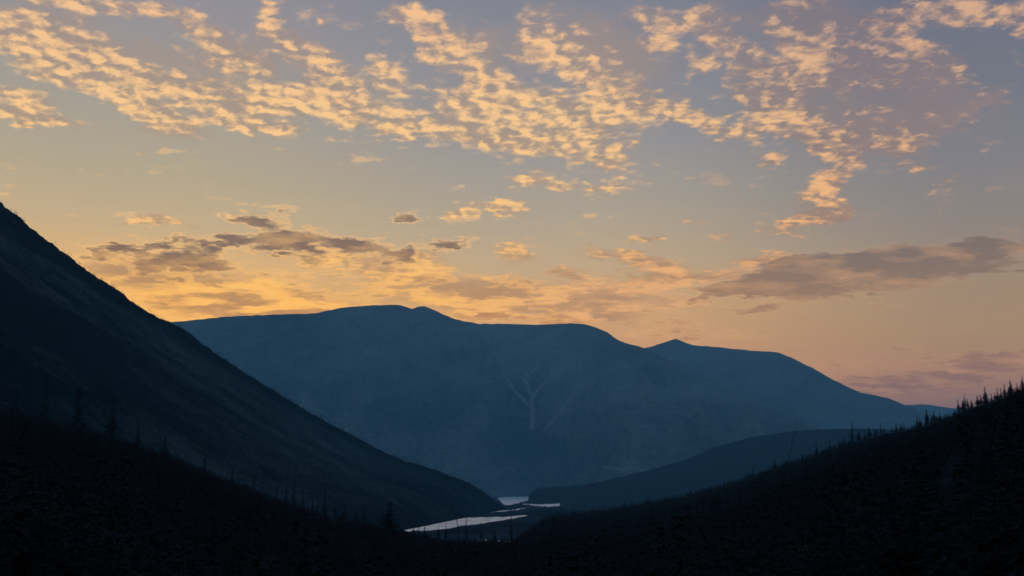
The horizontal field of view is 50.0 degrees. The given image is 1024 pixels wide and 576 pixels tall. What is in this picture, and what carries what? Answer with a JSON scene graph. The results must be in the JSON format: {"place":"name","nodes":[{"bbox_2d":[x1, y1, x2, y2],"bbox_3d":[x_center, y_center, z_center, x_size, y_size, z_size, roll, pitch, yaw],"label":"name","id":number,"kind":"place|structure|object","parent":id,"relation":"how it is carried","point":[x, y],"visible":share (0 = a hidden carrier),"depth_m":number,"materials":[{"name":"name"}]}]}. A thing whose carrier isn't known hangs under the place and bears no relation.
{"place":"outdoors","nodes":[
{"label":"outdoors","id":0,"kind":"place"},
{"bbox_2d":[0,202,505,529],"bbox_3d":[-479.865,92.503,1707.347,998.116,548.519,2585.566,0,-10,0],"label":"mountain slope","id":1,"kind":"structure","parent":0,"point":[310,448],"depth_m":1285.53,"materials":[{"name":"stone"}]},
{"bbox_2d":[0,205,504,529],"bbox_3d":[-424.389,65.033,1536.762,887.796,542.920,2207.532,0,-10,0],"label":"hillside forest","id":2,"kind":"object","parent":1,"relation":"on","point":[207,401],"visible":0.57,"depth_m":1306.45,"materials":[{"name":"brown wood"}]},
{"bbox_2d":[405,515,527,531],"bbox_3d":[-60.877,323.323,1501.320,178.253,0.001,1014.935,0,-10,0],"label":"river","id":3,"kind":"structure","parent":0,"point":[463,521],"depth_m":1582.73,"materials":[{"name":"liquid"}]},
{"bbox_2d":[171,305,822,496],"bbox_3d":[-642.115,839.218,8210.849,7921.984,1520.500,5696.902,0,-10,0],"label":"mountain","id":4,"kind":"structure","parent":0,"point":[509,410],"depth_m":7123.44,"materials":[{"name":"blue stone"}]},
{"bbox_2d":[0,0,1023,408],"label":"sky","id":5,"kind":"structure","parent":0,"point":[835,188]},
{"bbox_2d":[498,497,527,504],"bbox_3d":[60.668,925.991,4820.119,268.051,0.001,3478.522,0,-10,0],"label":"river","id":6,"kind":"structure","parent":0,"point":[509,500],"depth_m":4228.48,"materials":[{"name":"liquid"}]},
{"bbox_2d":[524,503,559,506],"bbox_3d":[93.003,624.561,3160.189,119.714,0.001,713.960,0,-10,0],"label":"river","id":7,"kind":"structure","parent":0,"point":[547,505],"depth_m":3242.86,"materials":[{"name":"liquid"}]},
{"bbox_2d":[337,391,1022,544],"bbox_3d":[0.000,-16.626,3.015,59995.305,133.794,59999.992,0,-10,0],"label":"river","id":8,"kind":"structure","parent":0,"point":[501,528],"depth_m":1355.27,"materials":[{"name":"grey liquid"}]},
{"bbox_2d":[35,377,52,421],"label":"spruce tree","id":9,"kind":"object","parent":8,"relation":"on","point":[45,412],"visible":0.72,"depth_m":384.64,"materials":[{"name":"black plant"}]},
{"bbox_2d":[69,386,90,431],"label":"spruce tree","id":10,"kind":"object","parent":8,"relation":"on","point":[77,415],"visible":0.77,"depth_m":385.37,"materials":[{"name":"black plant"}]},
{"bbox_2d":[103,399,118,437],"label":"spruce tree","id":11,"kind":"object","parent":8,"relation":"on","point":[112,428],"visible":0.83,"depth_m":385.60,"materials":[{"name":"black plant"}]},
{"bbox_2d":[134,424,142,449],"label":"spruce tree","id":12,"kind":"object","parent":8,"relation":"on","point":[137,440],"visible":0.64,"depth_m":384.34,"materials":[{"name":"black plant"}]},
{"bbox_2d":[159,435,171,458],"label":"spruce tree","id":13,"kind":"object","parent":8,"relation":"on","point":[165,451],"visible":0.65,"depth_m":379.09,"materials":[{"name":"black plant"}]},
{"bbox_2d":[202,456,206,471],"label":"spruce tree","id":14,"kind":"object","parent":8,"relation":"on","point":[204,461],"visible":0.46,"depth_m":381.02,"materials":[{"name":"black plant"}]},
{"bbox_2d":[230,467,235,484],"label":"spruce tree","id":15,"kind":"object","parent":8,"relation":"on","point":[232,480],"visible":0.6,"depth_m":382.17,"materials":[{"name":"black plant"}]},
{"bbox_2d":[291,479,296,507],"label":"spruce tree","id":16,"kind":"object","parent":8,"relation":"on","point":[294,493],"visible":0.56,"depth_m":385.80,"materials":[{"name":"black plant"}]},
{"bbox_2d":[300,487,304,509],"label":"spruce tree","id":17,"kind":"object","parent":8,"relation":"on","point":[302,502],"visible":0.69,"depth_m":388.24,"materials":[{"name":"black plant"}]},
{"bbox_2d":[321,486,328,516],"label":"spruce tree","id":18,"kind":"object","parent":8,"relation":"on","point":[325,509],"visible":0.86,"depth_m":395.15,"materials":[{"name":"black plant"}]},
{"bbox_2d":[333,504,337,520],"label":"spruce tree","id":19,"kind":"object","parent":8,"relation":"on","point":[335,514],"visible":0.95,"depth_m":397.91,"materials":[{"name":"black plant"}]},
{"bbox_2d":[341,503,347,519],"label":"spruce tree","id":20,"kind":"object","parent":8,"relation":"on","point":[343,515],"visible":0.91,"depth_m":401.13,"materials":[{"name":"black plant"}]},
{"bbox_2d":[362,503,366,522],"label":"spruce tree","id":21,"kind":"object","parent":8,"relation":"on","point":[364,520],"visible":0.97,"depth_m":407.56,"materials":[{"name":"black plant"}]},
{"bbox_2d":[373,502,403,536],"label":"spruce tree","id":22,"kind":"object","parent":8,"relation":"on","point":[388,524],"visible":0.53,"depth_m":252.30,"materials":[{"name":"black plant"}]},
{"bbox_2d":[507,513,513,538],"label":"spruce tree","id":23,"kind":"object","parent":8,"relation":"on","point":[511,531],"visible":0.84,"depth_m":438.60,"materials":[{"name":"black plant"}]},
{"bbox_2d":[0,385,1023,575],"bbox_3d":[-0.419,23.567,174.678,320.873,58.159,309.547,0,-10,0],"label":"forest","id":24,"kind":"object","parent":8,"relation":"on","point":[80,503],"visible":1,"depth_m":112.69,"materials":[{"name":"green plant"}]},
{"bbox_2d":[777,421,797,522],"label":"dead tree","id":25,"kind":"object","parent":8,"relation":"on","point":[784,477],"visible":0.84,"depth_m":193.32,"materials":[{"name":"black wood"}]},
{"bbox_2d":[849,426,854,441],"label":"spruce tree","id":26,"kind":"object","parent":8,"relation":"on","point":[852,437],"visible":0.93,"depth_m":803.27,"materials":[{"name":"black plant"}]},
{"bbox_2d":[961,394,966,411],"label":"spruce tree","id":27,"kind":"object","parent":8,"relation":"on","point":[965,405],"visible":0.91,"depth_m":583.68,"materials":[{"name":"black plant"}]},
{"bbox_2d":[981,387,988,401],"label":"spruce tree","id":28,"kind":"object","parent":8,"relation":"on","point":[985,396],"visible":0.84,"depth_m":576.46,"materials":[{"name":"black plant"}]},
{"bbox_2d":[528,428,898,502],"bbox_3d":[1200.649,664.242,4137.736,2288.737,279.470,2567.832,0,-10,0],"label":"wooded hill","id":29,"kind":"structure","parent":0,"point":[801,438],"depth_m":3958.89,"materials":[{"name":"plant"}]},
{"bbox_2d":[529,427,893,501],"bbox_3d":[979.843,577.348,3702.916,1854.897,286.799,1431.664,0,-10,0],"label":"forest","id":30,"kind":"object","parent":29,"relation":"on","point":[666,472],"visible":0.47,"depth_m":3929.27,"materials":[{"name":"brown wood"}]},
{"bbox_2d":[645,339,943,429],"bbox_3d":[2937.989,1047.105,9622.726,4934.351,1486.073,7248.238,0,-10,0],"label":"distant mountain","id":31,"kind":"structure","parent":0,"point":[792,387],"depth_m":9591.23,"materials":[{"name":"blue stone"}]},
{"bbox_2d":[907,404,966,417],"bbox_3d":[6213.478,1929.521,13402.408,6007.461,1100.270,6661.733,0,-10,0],"label":"farthest ridge","id":32,"kind":"structure","parent":0,"point":[931,409],"depth_m":13836.38,"materials":[{"name":"blue stone"}]}
]}

